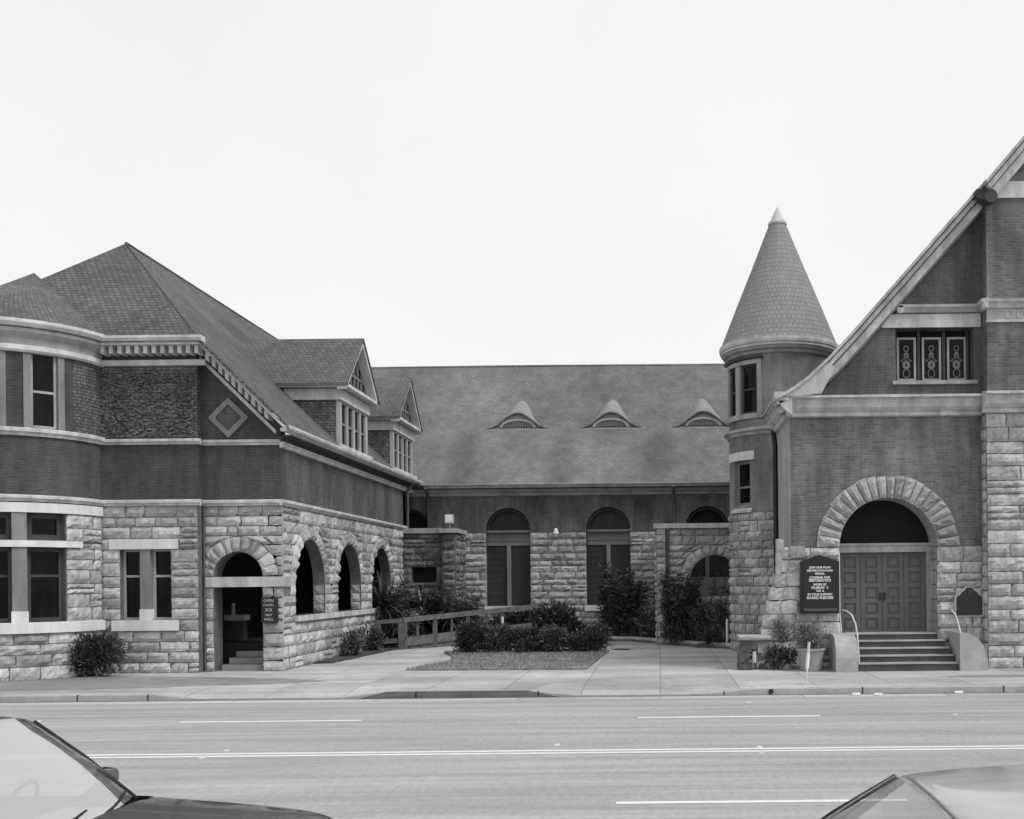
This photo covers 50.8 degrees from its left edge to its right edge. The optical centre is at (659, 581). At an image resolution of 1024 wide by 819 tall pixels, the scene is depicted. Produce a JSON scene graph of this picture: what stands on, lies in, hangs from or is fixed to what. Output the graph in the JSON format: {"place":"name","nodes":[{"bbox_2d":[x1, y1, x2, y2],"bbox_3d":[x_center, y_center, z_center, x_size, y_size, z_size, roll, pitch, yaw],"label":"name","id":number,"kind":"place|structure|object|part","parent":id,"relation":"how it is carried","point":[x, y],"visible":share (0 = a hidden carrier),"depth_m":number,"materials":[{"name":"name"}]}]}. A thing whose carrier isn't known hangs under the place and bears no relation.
{"place":"outdoors","nodes":[
{"label":"outdoors","id":0,"kind":"place"},
{"bbox_2d":[314,644,455,663],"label":"planting soil bed","id":1,"kind":"structure","parent":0,"point":[346,657],"depth_m":33.61,"materials":[{"name":"soil"}]},
{"bbox_2d":[340,626,366,655],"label":"shrub","id":2,"kind":"object","parent":1,"relation":"on","point":[353,643],"visible":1,"depth_m":33.62,"materials":[{"name":"grey plant"}]},
{"bbox_2d":[361,620,387,650],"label":"shrub","id":3,"kind":"object","parent":1,"relation":"on","point":[375,638],"visible":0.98,"depth_m":36.13,"materials":[{"name":"grey plant"}]},
{"bbox_2d":[372,571,416,646],"bbox_3d":[-9.774,0.962,38.604,2.092,2.781,2.372,-1,0,0],"label":"shrub","id":4,"kind":"object","parent":1,"relation":"on","point":[394,601],"visible":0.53,"depth_m":37.96,"materials":[{"name":"black plant"}]},
{"bbox_2d":[368,571,436,646],"bbox_3d":[-9.803,0.939,38.388,3.271,2.825,3.362,-1,0,-26],"label":"palm plant","id":5,"kind":"object","parent":1,"relation":"on","point":[382,589],"visible":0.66,"depth_m":37.86,"materials":[{"name":"black plant"}]},
{"bbox_2d":[385,602,426,644],"bbox_3d":[-9.197,1.541,38.356,1.574,1.614,1.342,-1,0,38],"label":"shrub","id":6,"kind":"object","parent":1,"relation":"on","point":[412,628],"visible":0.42,"depth_m":38.36,"materials":[{"name":"black plant"}]},
{"bbox_2d":[404,590,428,633],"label":"palm plant","id":7,"kind":"object","parent":1,"relation":"on","point":[413,603],"visible":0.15,"depth_m":40.34,"materials":[{"name":"black plant"}]},
{"bbox_2d":[409,580,457,635],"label":"shrub","id":8,"kind":"object","parent":1,"relation":"on","point":[433,598],"visible":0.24,"depth_m":40.91,"materials":[{"name":"black plant"}]},
{"bbox_2d":[413,589,462,634],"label":"palm plant","id":9,"kind":"object","parent":1,"relation":"on","point":[424,607],"visible":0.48,"depth_m":40.50,"materials":[{"name":"black plant"}]},
{"bbox_2d":[429,601,489,631],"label":"palm plant","id":10,"kind":"object","parent":1,"relation":"on","point":[450,609],"visible":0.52,"depth_m":40.60,"materials":[{"name":"black plant"}]},
{"bbox_2d":[438,582,482,632],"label":"shrub","id":11,"kind":"object","parent":1,"relation":"on","point":[465,604],"visible":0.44,"depth_m":40.75,"materials":[{"name":"black plant"}]},
{"bbox_2d":[430,617,495,632],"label":"shrub","id":12,"kind":"object","parent":1,"relation":"on","point":[482,618],"visible":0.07,"depth_m":41.41,"materials":[{"name":"black plant"}]},
{"bbox_2d":[406,648,608,670],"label":"lawn grass","id":13,"kind":"structure","parent":0,"point":[537,657],"depth_m":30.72,"materials":[{"name":"plant"}]},
{"bbox_2d":[452,618,494,652],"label":"shrub","id":14,"kind":"object","parent":13,"relation":"on","point":[471,638],"visible":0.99,"depth_m":34.09,"materials":[{"name":"black plant"}]},
{"bbox_2d":[484,622,520,652],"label":"shrub","id":15,"kind":"object","parent":13,"relation":"on","point":[500,630],"visible":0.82,"depth_m":34.36,"materials":[{"name":"black plant"}]},
{"bbox_2d":[502,626,551,652],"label":"shrub","id":16,"kind":"object","parent":13,"relation":"on","point":[526,639],"visible":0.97,"depth_m":34.21,"materials":[{"name":"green plant"}]},
{"bbox_2d":[533,624,569,651],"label":"shrub","id":17,"kind":"object","parent":13,"relation":"on","point":[552,636],"visible":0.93,"depth_m":34.20,"materials":[{"name":"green plant"}]},
{"bbox_2d":[528,597,587,633],"bbox_3d":[-3.634,1.512,38.494,2.308,1.954,1.482,-1,0,0],"label":"shrub","id":18,"kind":"object","parent":13,"relation":"on","point":[541,615],"visible":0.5,"depth_m":38.28,"materials":[{"name":"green plant"}]},
{"bbox_2d":[564,621,612,651],"bbox_3d":[-2.285,1.797,34.268,1.591,1.103,1.008,-1,0,0],"label":"shrub","id":19,"kind":"object","parent":13,"relation":"on","point":[593,637],"visible":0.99,"depth_m":34.14,"materials":[{"name":"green plant"}]},
{"bbox_2d":[0,695,1023,818],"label":"road","id":20,"kind":"structure","parent":0,"point":[701,758],"depth_m":15.18,"materials":[{"name":"grey asphalt"}]},
{"bbox_2d":[0,716,332,818],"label":"parked car","id":21,"kind":"object","parent":20,"relation":"on","point":[46,773],"visible":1,"depth_m":7.05,"materials":[{"name":"paint"}]},
{"bbox_2d":[0,693,1023,704],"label":"gutter","id":22,"kind":"object","parent":20,"relation":"on","point":[479,699],"visible":1,"depth_m":22.28,"materials":[{"name":"concrete"}]},
{"bbox_2d":[821,764,1023,818],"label":"parked car","id":23,"kind":"object","parent":20,"relation":"on","point":[989,792],"visible":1,"depth_m":4.92,"materials":[{"name":"paint"}]},
{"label":"rear window","id":24,"kind":"part","parent":23,"relation":"part of","materials":[{"name":"glass"}]},
{"bbox_2d":[0,641,1023,697],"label":"sidewalk","id":25,"kind":"structure","parent":0,"point":[645,668],"depth_m":25.51,"materials":[{"name":"concrete"}]},
{"bbox_2d":[65,628,131,676],"bbox_3d":[-14.742,1.855,27.406,2.390,1.370,1.172,-1,0,0],"label":"shrub","id":26,"kind":"object","parent":25,"relation":"on","point":[96,653],"visible":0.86,"depth_m":27.25,"materials":[{"name":"black plant"}]},
{"bbox_2d":[0,242,422,681],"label":"parish hall","id":27,"kind":"structure","parent":25,"relation":"on","point":[174,498],"depth_m":28.50,"materials":[{"name":"stone"}]},
{"bbox_2d":[0,547,11,622],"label":"window","id":28,"kind":"structure","parent":27,"relation":"in","point":[5,552],"depth_m":26.31,"materials":[{"name":"black glass"}]},
{"bbox_2d":[0,512,11,538],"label":"window","id":29,"kind":"structure","parent":27,"relation":"in","point":[5,518],"depth_m":26.31,"materials":[{"name":"black glass"}]},
{"bbox_2d":[31,353,56,429],"bbox_3d":[-15.522,-4.795,26.760,0.094,1.900,0.599,-1,0,42],"label":"window","id":30,"kind":"structure","parent":27,"relation":"in","point":[43,367],"depth_m":26.76,"materials":[{"name":"black glass"}]},
{"bbox_2d":[27,513,61,539],"bbox_3d":[-15.542,-1.375,26.834,0.115,0.700,0.831,-1,0,41],"label":"window","id":31,"kind":"structure","parent":27,"relation":"in","point":[40,526],"depth_m":26.81,"materials":[{"name":"black glass"}]},
{"bbox_2d":[27,547,62,621],"bbox_3d":[-15.527,0.080,26.834,0.115,1.870,0.831,-1,0,41],"label":"window","id":32,"kind":"structure","parent":27,"relation":"in","point":[44,565],"depth_m":26.82,"materials":[{"name":"black glass"}]},
{"bbox_2d":[123,549,139,619],"bbox_3d":[-14.085,0.086,28.510,0.530,1.890,0.080,-1,0,0],"label":"window","id":33,"kind":"structure","parent":27,"relation":"in","point":[131,558],"depth_m":28.51,"materials":[{"name":"black glass"}]},
{"bbox_2d":[153,549,171,619],"bbox_3d":[-13.275,0.078,28.510,0.550,1.890,0.080,-1,0,0],"label":"window","id":34,"kind":"structure","parent":27,"relation":"in","point":[161,557],"depth_m":28.51,"materials":[{"name":"black glass"}]},
{"bbox_2d":[261,597,277,622],"bbox_3d":[-10.443,0.764,28.485,0.420,0.680,0.110,-1,0,0],"label":"wall sign","id":35,"kind":"object","parent":27,"relation":"attached to","point":[269,609],"visible":1,"depth_m":28.44,"materials":[{"name":"black metal"}]},
{"bbox_2d":[402,528,467,635],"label":"stone wall","id":36,"kind":"structure","parent":25,"relation":"on","point":[430,556],"depth_m":41.97,"materials":[{"name":"grey stone"}]},
{"bbox_2d":[445,514,453,527],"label":"floodlight","id":37,"kind":"object","parent":36,"relation":"on","point":[449,519],"visible":1,"depth_m":41.59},
{"bbox_2d":[375,604,537,649],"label":"wheelchair ramp","id":38,"kind":"structure","parent":25,"relation":"on","point":[445,639],"depth_m":38.46,"materials":[{"name":"grey concrete"}]},
{"bbox_2d":[291,363,729,634],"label":"church hall","id":39,"kind":"structure","parent":25,"relation":"on","point":[514,466],"depth_m":44.30,"materials":[{"name":"stone"}]},
{"bbox_2d":[552,528,558,536],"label":"wall lamp","id":40,"kind":"object","parent":39,"relation":"attached to","point":[555,532],"visible":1,"depth_m":43.65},
{"bbox_2d":[0,685,1023,702],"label":"kerb","id":41,"kind":"structure","parent":25,"relation":"on","point":[540,693],"depth_m":22.60,"materials":[{"name":"concrete"}]},
{"bbox_2d":[607,635,730,648],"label":"planting soil","id":42,"kind":"structure","parent":25,"relation":"on","point":[653,637],"depth_m":41.46,"materials":[{"name":"grey soil"}]},
{"bbox_2d":[488,602,532,625],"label":"shrub","id":43,"kind":"object","parent":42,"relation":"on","point":[513,618],"visible":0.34,"depth_m":42.39,"materials":[{"name":"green plant"}]},
{"bbox_2d":[595,561,652,637],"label":"shrub","id":44,"kind":"object","parent":42,"relation":"on","point":[614,603],"visible":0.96,"depth_m":41.72,"materials":[{"name":"black plant"}]},
{"bbox_2d":[631,599,656,637],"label":"shrub","id":45,"kind":"object","parent":42,"relation":"on","point":[647,621],"visible":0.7,"depth_m":41.40,"materials":[{"name":"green plant"}]},
{"bbox_2d":[658,567,704,642],"bbox_3d":[0.699,0.800,38.296,1.748,2.792,1.704,-1,0,-43],"label":"shrub","id":46,"kind":"object","parent":42,"relation":"on","point":[675,614],"visible":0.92,"depth_m":38.00,"materials":[{"name":"black plant"}]},
{"bbox_2d":[691,624,718,647],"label":"grass tuft","id":47,"kind":"object","parent":42,"relation":"on","point":[708,635],"visible":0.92,"depth_m":36.72,"materials":[{"name":"black plant"}]},
{"bbox_2d":[686,599,730,641],"bbox_3d":[1.771,1.390,37.971,1.703,1.593,1.303,-1,0,0],"label":"shrub","id":48,"kind":"object","parent":42,"relation":"on","point":[701,614],"visible":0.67,"depth_m":37.74,"materials":[{"name":"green plant"}]},
{"bbox_2d":[708,566,729,595],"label":"shrub","id":49,"kind":"object","parent":42,"relation":"on","point":[715,593],"visible":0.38,"depth_m":39.89,"materials":[{"name":"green plant"}]},
{"bbox_2d":[708,593,730,642],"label":"shrub","id":50,"kind":"object","parent":42,"relation":"on","point":[718,611],"visible":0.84,"depth_m":37.18,"materials":[{"name":"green plant"}]},
{"bbox_2d":[708,628,730,648],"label":"grass tuft","id":51,"kind":"object","parent":42,"relation":"on","point":[723,640],"visible":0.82,"depth_m":36.61,"materials":[{"name":"black plant"}]},
{"bbox_2d":[726,619,727,642],"bbox_3d":[2.317,1.727,36.350,0.078,0.900,0.090,-1,0,0],"label":"bed stake","id":52,"kind":"object","parent":42,"relation":"on","point":[726,630],"visible":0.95,"depth_m":36.32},
{"bbox_2d":[610,636,729,647],"bbox_3d":[0.439,2.196,38.897,0.602,0.180,7.032,-1,0,-38],"label":"bed edging","id":53,"kind":"object","parent":25,"relation":"on","point":[646,639],"visible":0.82,"depth_m":38.67,"materials":[{"name":"grey concrete"}]},
{"bbox_2d":[653,523,730,643],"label":"stone wall","id":54,"kind":"structure","parent":25,"relation":"on","point":[682,547],"depth_m":38.97,"materials":[{"name":"grey stone"}]},
{"bbox_2d":[737,634,771,669],"bbox_3d":[2.471,1.842,27.607,0.920,0.942,0.601,-1,0,0],"label":"low stone pillar","id":55,"kind":"object","parent":25,"relation":"on","point":[749,642],"visible":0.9,"depth_m":27.41,"materials":[{"name":"stone"}]},
{"bbox_2d":[753,651,755,662],"bbox_3d":[2.439,1.936,27.300,0.087,0.280,0.100,-1,0,0],"label":"marker stub","id":56,"kind":"object","parent":25,"relation":"on","point":[754,656],"visible":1,"depth_m":27.27,"materials":[{"name":"plastic"}]},
{"bbox_2d":[749,640,782,662],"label":"shrub","id":57,"kind":"object","parent":25,"relation":"on","point":[751,656],"visible":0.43,"depth_m":27.52,"materials":[{"name":"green plant"}]},
{"bbox_2d":[719,207,838,651],"bbox_3d":[4.009,-5.120,35.500,3.980,14.760,3.980,-1,0,0],"label":"round turret","id":58,"kind":"object","parent":25,"relation":"on","point":[779,336],"visible":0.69,"depth_m":34.23,"materials":[{"name":"stone"}]},
{"bbox_2d":[731,369,735,416],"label":"window","id":59,"kind":"structure","parent":58,"relation":"in","point":[733,382],"depth_m":35.13,"materials":[{"name":"black glass"}]},
{"bbox_2d":[737,460,749,505],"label":"window","id":60,"kind":"structure","parent":58,"relation":"in","point":[744,466],"depth_m":34.64,"materials":[{"name":"black glass"}]},
{"bbox_2d":[742,364,756,413],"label":"window","id":61,"kind":"structure","parent":58,"relation":"in","point":[749,372],"depth_m":34.34,"materials":[{"name":"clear glass"}]},
{"bbox_2d":[764,644,797,668],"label":"shrub","id":62,"kind":"object","parent":25,"relation":"on","point":[793,654],"visible":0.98,"depth_m":27.41,"materials":[{"name":"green plant"}]},
{"bbox_2d":[799,642,812,684],"bbox_3d":[3.238,1.802,23.500,0.340,0.934,0.340,-1,0,0],"label":"marker post","id":63,"kind":"object","parent":25,"relation":"on","point":[807,659],"visible":1,"depth_m":23.47,"materials":[{"name":"plastic"}]},
{"bbox_2d":[796,647,824,671],"bbox_3d":[3.840,1.972,26.950,0.740,0.580,0.740,-1,0,0],"label":"planter","id":64,"kind":"object","parent":25,"relation":"on","point":[816,659],"visible":0.87,"depth_m":26.70,"materials":[{"name":"concrete"}]},
{"bbox_2d":[792,617,827,648],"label":"potted plant","id":65,"kind":"object","parent":64,"relation":"in","point":[807,636],"visible":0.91,"depth_m":26.84,"materials":[{"name":"grey plant"}]},
{"bbox_2d":[754,136,1023,671],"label":"church","id":66,"kind":"structure","parent":25,"relation":"on","point":[898,471],"depth_m":27.57,"materials":[{"name":"brick"}]},
{"bbox_2d":[770,615,795,642],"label":"shrub","id":67,"kind":"object","parent":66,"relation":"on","point":[780,638],"visible":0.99,"depth_m":27.41,"materials":[{"name":"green plant"}]},
{"bbox_2d":[800,555,839,613],"bbox_3d":[4.131,0.064,27.405,1.000,1.510,0.250,-1,0,0],"label":"notice board","id":68,"kind":"object","parent":66,"relation":"attached to","point":[819,583],"visible":1,"depth_m":27.34,"materials":[{"name":"black metal"}]},
{"bbox_2d":[840,553,860,632],"bbox_3d":[5.067,0.299,28.325,0.566,2.130,0.050,-1,0,0],"label":"door leaf","id":69,"kind":"structure","parent":66,"relation":"in","point":[849,562],"depth_m":28.30,"materials":[{"name":"grey wood"}]},
{"bbox_2d":[860,553,881,631],"bbox_3d":[5.644,0.294,28.300,0.566,2.130,0.100,-1,0,0],"label":"door leaf","id":70,"kind":"structure","parent":66,"relation":"in","point":[870,563],"depth_m":28.30,"materials":[{"name":"grey wood"}]},
{"bbox_2d":[882,552,903,631],"bbox_3d":[6.222,0.288,28.300,0.566,2.130,0.100,-1,0,0],"label":"door leaf","id":71,"kind":"structure","parent":66,"relation":"in","point":[892,562],"depth_m":28.30,"materials":[{"name":"grey wood"}]},
{"bbox_2d":[897,337,915,380],"bbox_3d":[6.482,-5.835,27.930,0.500,1.140,0.080,-1,0,0],"label":"window","id":72,"kind":"structure","parent":66,"relation":"in","point":[906,347],"depth_m":27.93,"materials":[{"name":"clear glass"}]},
{"bbox_2d":[903,552,925,631],"bbox_3d":[6.799,0.282,28.325,0.566,2.130,0.050,-1,0,0],"label":"door leaf","id":73,"kind":"structure","parent":66,"relation":"in","point":[913,562],"depth_m":28.30,"materials":[{"name":"grey wood"}]},
{"bbox_2d":[921,337,940,379],"bbox_3d":[7.142,-5.842,27.930,0.500,1.140,0.080,-1,0,0],"label":"window","id":74,"kind":"structure","parent":66,"relation":"in","point":[930,346],"depth_m":27.93,"materials":[{"name":"black glass"}]},
{"bbox_2d":[946,337,965,379],"bbox_3d":[7.802,-5.848,27.930,0.500,1.140,0.080,-1,0,0],"label":"window","id":75,"kind":"structure","parent":66,"relation":"in","point":[956,365],"depth_m":27.93,"materials":[{"name":"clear glass"}]},
{"bbox_2d":[954,586,983,616],"bbox_3d":[8.005,0.509,27.492,0.733,0.785,0.135,-1,0,0],"label":"historic marker","id":76,"kind":"object","parent":66,"relation":"attached to","point":[968,601],"visible":1,"depth_m":27.43,"materials":[{"name":"metal"}]},
{"bbox_2d":[0,0,1023,434],"label":"sky","id":77,"kind":"structure","parent":0,"point":[426,182],"materials":[{"name":"white"}]},
{"bbox_2d":[80,695,983,704],"bbox_3d":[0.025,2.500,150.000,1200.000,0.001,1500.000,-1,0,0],"label":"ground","id":78,"kind":"structure","parent":0,"point":[484,700],"depth_m":22.69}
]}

